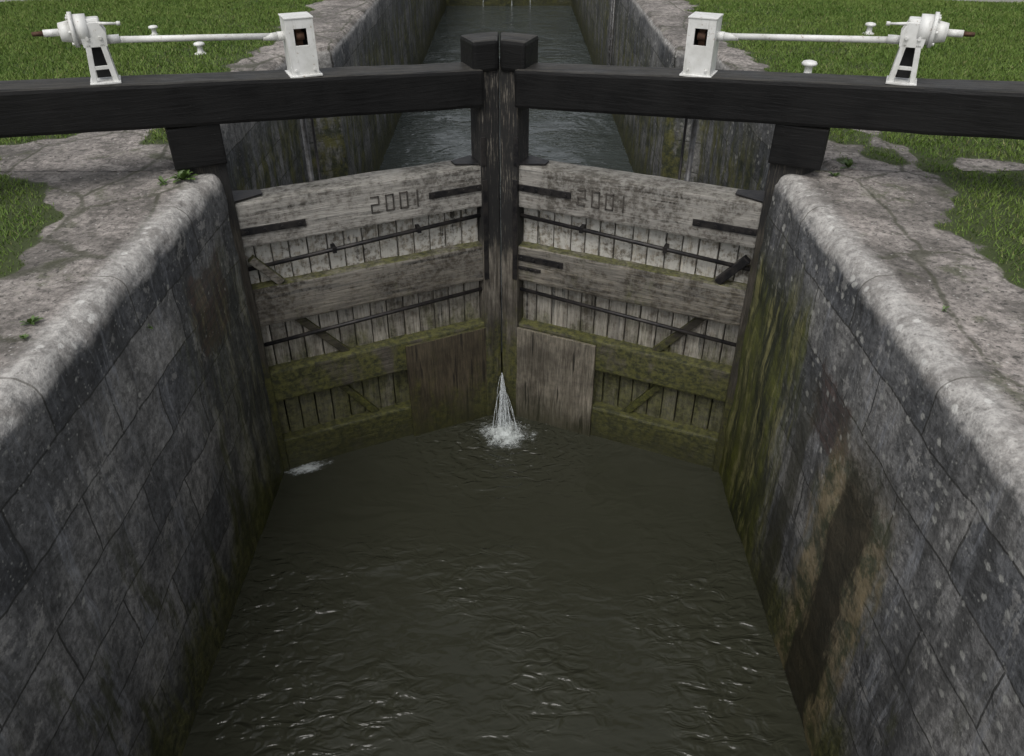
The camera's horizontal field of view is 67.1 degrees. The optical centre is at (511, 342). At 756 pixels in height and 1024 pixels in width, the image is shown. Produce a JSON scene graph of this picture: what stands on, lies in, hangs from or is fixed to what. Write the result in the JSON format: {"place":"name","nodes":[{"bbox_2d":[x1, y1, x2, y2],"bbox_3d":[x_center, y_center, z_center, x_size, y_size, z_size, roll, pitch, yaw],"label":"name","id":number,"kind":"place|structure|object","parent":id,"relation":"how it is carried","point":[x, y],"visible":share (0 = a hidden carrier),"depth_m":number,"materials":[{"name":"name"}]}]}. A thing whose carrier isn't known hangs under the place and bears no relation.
{"place":"outdoors","nodes":[
{"label":"outdoors","id":0,"kind":"place"},
{"bbox_2d":[182,400,810,755],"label":"canal water","id":1,"kind":"structure","parent":0,"point":[468,588],"depth_m":6.36,"materials":[{"name":"grey liquid"}]},
{"bbox_2d":[293,373,535,473],"bbox_3d":[-0.962,0.815,8.070,2.884,0.570,1.298,0,33,0],"label":"water leak","id":2,"kind":"object","parent":1,"relation":"on","point":[500,431],"visible":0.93,"depth_m":8.28,"materials":[{"name":"white liquid"}]},
{"bbox_2d":[379,6,633,320],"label":"chamber water","id":3,"kind":"structure","parent":0,"point":[572,137],"depth_m":15.80,"materials":[{"name":"grey liquid"}]},
{"bbox_2d":[0,0,1023,286],"bbox_3d":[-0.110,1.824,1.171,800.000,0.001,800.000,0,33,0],"label":"ground","id":4,"kind":"structure","parent":0,"point":[135,34],"depth_m":9.87,"materials":[{"name":"green plant"}]},
{"bbox_2d":[0,168,283,755],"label":"stone lock wall","id":5,"kind":"structure","parent":4,"relation":"on","point":[141,471],"depth_m":4.81,"materials":[{"name":"grey stone"}]},
{"bbox_2d":[19,333,28,338],"bbox_3d":[-2.538,-0.033,4.023,0.047,0.028,0.069,-25,40,-33],"label":"weed plant","id":6,"kind":"object","parent":5,"relation":"on","point":[23,336],"visible":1,"depth_m":4.03,"materials":[{"name":"green plant"}]},
{"bbox_2d":[20,315,43,324],"bbox_3d":[-2.581,-0.121,4.142,0.082,0.049,0.095,11,34,16],"label":"weed plant","id":7,"kind":"object","parent":5,"relation":"on","point":[32,319],"visible":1,"depth_m":4.15,"materials":[{"name":"green plant"}]},
{"bbox_2d":[157,176,167,185],"bbox_3d":[-2.655,-1.227,5.860,0.085,0.054,0.122,0,33,0],"label":"weed plant","id":8,"kind":"object","parent":5,"relation":"on","point":[161,180],"visible":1,"depth_m":5.87,"materials":[{"name":"green plant"}]},
{"bbox_2d":[169,169,197,182],"bbox_3d":[-2.514,-1.290,5.921,0.206,0.093,0.218,0,33,0],"label":"weed plant","id":9,"kind":"object","parent":5,"relation":"on","point":[183,174],"visible":1,"depth_m":5.91,"materials":[{"name":"green plant"}]},
{"bbox_2d":[0,32,501,471],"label":"lock gate","id":10,"kind":"structure","parent":5,"relation":"attached to","point":[373,299],"depth_m":7.03,"materials":[{"name":"brown wood"}]},
{"bbox_2d":[31,11,322,84],"bbox_3d":[-2.387,-2.166,5.635,1.895,0.558,0.245,-14,35,-20],"label":"paddle winding gear","id":11,"kind":"object","parent":10,"relation":"attached to","point":[296,34],"visible":1,"depth_m":5.56,"materials":[{"name":"white paint"}]},
{"bbox_2d":[148,25,159,35],"bbox_3d":[-4.860,-4.233,10.473,0.140,0.135,0.140,0,33,0],"label":"mooring bollard","id":12,"kind":"object","parent":4,"relation":"on","point":[153,28],"visible":0.81,"depth_m":10.44,"materials":[{"name":"white metal"}]},
{"bbox_2d":[0,0,445,190],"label":"stone chamber wall","id":13,"kind":"structure","parent":4,"relation":"on","point":[348,33],"depth_m":10.03,"materials":[{"name":"grey stone"}]},
{"bbox_2d":[193,41,205,54],"bbox_3d":[-3.860,-3.643,9.545,0.150,0.145,0.150,0,33,0],"label":"mooring bollard","id":14,"kind":"object","parent":13,"relation":"on","point":[198,44],"visible":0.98,"depth_m":9.52,"materials":[{"name":"white metal"}]},
{"bbox_2d":[446,0,571,5],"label":"lock gate","id":15,"kind":"structure","parent":13,"relation":"attached to","point":[508,2],"depth_m":27.15,"materials":[{"name":"wood"}]},
{"bbox_2d":[571,0,1023,190],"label":"stone chamber wall","id":16,"kind":"structure","parent":4,"relation":"on","point":[649,33],"depth_m":10.22,"materials":[{"name":"grey stone"}]},
{"bbox_2d":[607,0,614,65],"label":"wall ladder","id":17,"kind":"object","parent":16,"relation":"attached to","point":[610,33],"depth_m":15.66,"materials":[{"name":"grey metal"}]},
{"bbox_2d":[802,60,817,72],"bbox_3d":[3.290,-3.038,8.566,0.190,0.183,0.190,0,33,0],"label":"mooring bollard","id":18,"kind":"object","parent":16,"relation":"on","point":[809,65],"visible":0.59,"depth_m":8.51,"materials":[{"name":"white metal"}]},
{"bbox_2d":[840,159,855,168],"bbox_3d":[2.671,-1.424,6.161,0.126,0.060,0.103,0,33,0],"label":"weed plant","id":19,"kind":"object","parent":16,"relation":"on","point":[847,163],"visible":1,"depth_m":6.16,"materials":[{"name":"green plant"}]},
{"bbox_2d":[862,22,875,34],"bbox_3d":[4.890,-4.295,10.552,0.160,0.154,0.160,0,33,0],"label":"mooring bollard","id":20,"kind":"object","parent":4,"relation":"on","point":[870,25],"visible":0.98,"depth_m":10.52,"materials":[{"name":"white metal"}]},
{"bbox_2d":[719,169,1023,755],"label":"stone lock wall","id":21,"kind":"structure","parent":4,"relation":"on","point":[871,470],"depth_m":4.61,"materials":[{"name":"grey stone"}]},
{"bbox_2d":[500,32,1023,472],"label":"lock gate","id":22,"kind":"structure","parent":21,"relation":"attached to","point":[626,299],"depth_m":7.01,"materials":[{"name":"brown wood"}]},
{"bbox_2d":[679,12,974,85],"bbox_3d":[2.231,-2.153,5.609,1.935,0.560,0.245,14,35,20],"label":"paddle winding gear","id":23,"kind":"object","parent":22,"relation":"attached to","point":[705,34],"visible":1,"depth_m":5.53,"materials":[{"name":"white paint"}]},
{"bbox_2d":[829,172,840,176],"bbox_3d":[2.504,-1.317,6.000,0.104,0.054,0.089,0,33,0],"label":"weed plant","id":24,"kind":"object","parent":21,"relation":"on","point":[834,174],"visible":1,"depth_m":6.00,"materials":[{"name":"green plant"}]},
{"bbox_2d":[964,0,1023,2],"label":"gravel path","id":25,"kind":"structure","parent":0,"point":[996,0],"depth_m":12.91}
]}

